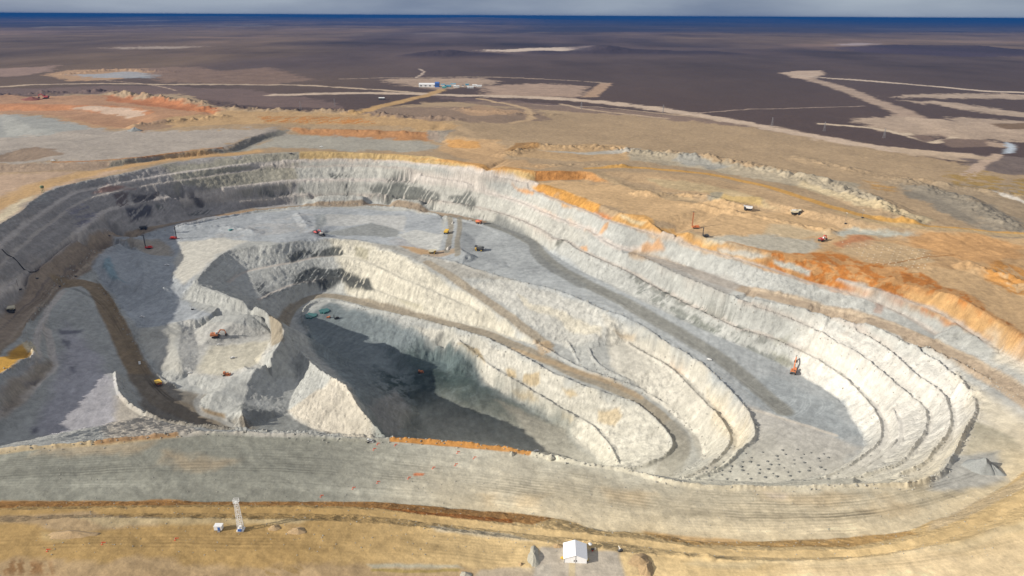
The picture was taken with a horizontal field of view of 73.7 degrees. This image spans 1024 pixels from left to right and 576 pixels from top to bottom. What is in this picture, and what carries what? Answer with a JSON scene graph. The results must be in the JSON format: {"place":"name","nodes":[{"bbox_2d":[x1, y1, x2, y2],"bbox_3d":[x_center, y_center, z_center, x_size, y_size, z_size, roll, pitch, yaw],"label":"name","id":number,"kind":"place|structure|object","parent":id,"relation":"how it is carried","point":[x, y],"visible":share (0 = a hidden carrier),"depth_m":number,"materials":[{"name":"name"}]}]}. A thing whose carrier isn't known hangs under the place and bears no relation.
{"place":"outdoors","nodes":[
{"label":"outdoors","id":0,"kind":"place"},
{"bbox_2d":[213,523,223,531],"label":"site cabin","id":1,"kind":"object","parent":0,"point":[218,526],"visible":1,"depth_m":355.98,"materials":[{"name":"white metal"}]},
{"bbox_2d":[0,15,1023,575],"bbox_3d":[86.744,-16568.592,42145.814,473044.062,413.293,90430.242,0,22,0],"label":"ground","id":2,"kind":"structure","parent":0,"point":[618,171],"depth_m":856.89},
{"bbox_2d":[6,305,15,312],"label":"haul truck","id":3,"kind":"object","parent":2,"relation":"on","point":[11,309],"visible":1,"depth_m":757.08,"materials":[{"name":"metal"}]},
{"bbox_2d":[2,249,38,271],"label":"power cable","id":4,"kind":"object","parent":2,"relation":"on","point":[16,260],"visible":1,"depth_m":826.03,"materials":[{"name":"rubber"}]},
{"bbox_2d":[21,97,41,100],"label":"spoil mound","id":5,"kind":"object","parent":2,"relation":"on","point":[30,99],"visible":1,"depth_m":2000.82,"materials":[{"name":"soil"}]},
{"bbox_2d":[38,94,49,98],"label":"excavator","id":6,"kind":"object","parent":2,"relation":"on","point":[45,96],"visible":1,"depth_m":2014.55,"materials":[{"name":"metal"}]},
{"bbox_2d":[48,530,99,538],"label":"spoil mound","id":7,"kind":"object","parent":2,"relation":"on","point":[69,534],"visible":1,"depth_m":351.50,"materials":[{"name":"beige soil"}]},
{"bbox_2d":[127,127,141,131],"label":"spoil mound","id":8,"kind":"object","parent":2,"relation":"on","point":[134,129],"visible":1,"depth_m":1504.72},
{"bbox_2d":[139,225,147,229],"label":"haul truck","id":9,"kind":"object","parent":2,"relation":"on","point":[145,227],"visible":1,"depth_m":1092.12,"materials":[{"name":"metal"}]},
{"bbox_2d":[143,235,152,248],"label":"drill rig","id":10,"kind":"object","parent":2,"relation":"on","point":[148,247],"visible":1,"depth_m":1047.09,"materials":[{"name":"metal"}]},
{"bbox_2d":[154,379,162,386],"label":"haul truck","id":11,"kind":"object","parent":2,"relation":"on","point":[158,382],"visible":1,"depth_m":708.46,"materials":[{"name":"metal"}]},
{"bbox_2d":[169,227,176,239],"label":"drill rig","id":12,"kind":"object","parent":2,"relation":"on","point":[173,237],"visible":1,"depth_m":1076.21,"materials":[{"name":"metal"}]},
{"bbox_2d":[210,329,227,338],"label":"excavator","id":13,"kind":"object","parent":2,"relation":"on","point":[215,334],"visible":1,"depth_m":793.61,"materials":[{"name":"metal"}]},
{"bbox_2d":[221,371,230,376],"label":"bulldozer","id":14,"kind":"object","parent":2,"relation":"on","point":[225,373],"visible":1,"depth_m":723.35,"materials":[{"name":"metal"}]},
{"bbox_2d":[232,498,244,531],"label":"lattice tower","id":15,"kind":"structure","parent":2,"relation":"on","point":[240,528],"depth_m":354.44,"materials":[{"name":"white metal"}]},
{"bbox_2d":[268,525,280,530],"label":"spoil mound","id":16,"kind":"object","parent":2,"relation":"on","point":[274,527],"visible":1,"depth_m":358.17,"materials":[{"name":"beige soil"}]},
{"bbox_2d":[287,527,305,534],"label":"spoil mound","id":17,"kind":"object","parent":2,"relation":"on","point":[297,531],"visible":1,"depth_m":355.28,"materials":[{"name":"beige sand"}]},
{"bbox_2d":[305,313,317,318],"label":"puddle","id":18,"kind":"object","parent":2,"relation":"on","point":[310,315],"visible":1,"depth_m":962.70,"materials":[{"name":"liquid"}]},
{"bbox_2d":[319,308,329,313],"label":"puddle","id":19,"kind":"object","parent":2,"relation":"on","point":[324,311],"visible":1,"depth_m":973.63,"materials":[{"name":"liquid"}]},
{"bbox_2d":[419,83,434,86],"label":"camp building","id":20,"kind":"structure","parent":2,"relation":"on","point":[426,84],"depth_m":2364.96,"materials":[{"name":"white paint"}]},
{"bbox_2d":[428,249,435,253],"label":"haul truck","id":21,"kind":"object","parent":2,"relation":"on","point":[430,251],"visible":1,"depth_m":1031.44,"materials":[{"name":"metal"}]},
{"bbox_2d":[460,571,471,575],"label":"spoil mound","id":22,"kind":"object","parent":2,"relation":"on","point":[465,573],"visible":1,"depth_m":328.28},
{"bbox_2d":[474,245,483,251],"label":"haul truck","id":23,"kind":"object","parent":2,"relation":"on","point":[480,248],"visible":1,"depth_m":1048.24,"materials":[{"name":"metal"}]},
{"bbox_2d":[1,193,1017,559],"bbox_3d":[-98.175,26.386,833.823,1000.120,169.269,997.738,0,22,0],"label":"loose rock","id":24,"kind":"object","parent":2,"relation":"on","point":[575,415],"visible":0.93,"depth_m":600.97,"materials":[{"name":"beige stone"}]},
{"bbox_2d":[527,545,539,566],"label":"spoil mound","id":25,"kind":"object","parent":2,"relation":"on","point":[533,560],"visible":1,"depth_m":339.01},
{"bbox_2d":[548,455,554,460],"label":"spoil mound","id":26,"kind":"object","parent":2,"relation":"on","point":[551,457],"visible":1,"depth_m":456.97,"materials":[{"name":"beige soil"}]},
{"bbox_2d":[553,544,562,547],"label":"spoil mound","id":27,"kind":"object","parent":2,"relation":"on","point":[557,546],"visible":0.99,"depth_m":347.37,"materials":[{"name":"beige soil"}]},
{"bbox_2d":[563,540,587,563],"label":"tent","id":28,"kind":"object","parent":2,"relation":"on","point":[574,551],"visible":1,"depth_m":338.82,"materials":[{"name":"fabric"}]},
{"bbox_2d":[628,553,651,566],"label":"spoil mound","id":29,"kind":"object","parent":2,"relation":"on","point":[637,560],"visible":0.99,"depth_m":337.57,"materials":[{"name":"beige sand"}]},
{"bbox_2d":[638,561,653,575],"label":"spoil mound","id":30,"kind":"object","parent":2,"relation":"on","point":[645,569],"visible":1,"depth_m":331.99,"materials":[{"name":"beige soil"}]},
{"bbox_2d":[691,213,699,228],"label":"drill rig","id":31,"kind":"object","parent":2,"relation":"on","point":[695,226],"visible":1,"depth_m":910.25,"materials":[{"name":"metal"}]},
{"bbox_2d":[744,205,752,210],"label":"haul truck","id":32,"kind":"object","parent":2,"relation":"on","point":[748,207],"visible":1,"depth_m":976.96,"materials":[{"name":"metal"}]},
{"bbox_2d":[790,357,796,374],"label":"excavator","id":33,"kind":"object","parent":2,"relation":"on","point":[793,370],"visible":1,"depth_m":712.68,"materials":[{"name":"metal"}]},
{"bbox_2d":[791,209,801,214],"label":"haul truck","id":34,"kind":"object","parent":2,"relation":"on","point":[796,211],"visible":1,"depth_m":954.46,"materials":[{"name":"metal"}]},
{"bbox_2d":[818,235,827,241],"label":"excavator","id":35,"kind":"object","parent":2,"relation":"on","point":[821,239],"visible":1,"depth_m":855.48,"materials":[{"name":"metal"}]},
{"bbox_2d":[878,479,895,482],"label":"spoil mound","id":36,"kind":"object","parent":2,"relation":"on","point":[887,480],"visible":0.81,"depth_m":465.06,"materials":[{"name":"beige soil"}]},
{"bbox_2d":[961,458,998,475],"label":"gravel heap","id":37,"kind":"object","parent":2,"relation":"on","point":[981,466],"visible":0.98,"depth_m":455.00,"materials":[{"name":"grey gravel"}]},
{"bbox_2d":[991,464,1006,475],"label":"gravel heap","id":38,"kind":"object","parent":2,"relation":"on","point":[998,472],"visible":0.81,"depth_m":450.50,"materials":[{"name":"grey gravel"}]},
{"bbox_2d":[0,0,1023,19],"label":"sky","id":39,"kind":"structure","parent":0,"point":[788,9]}
]}

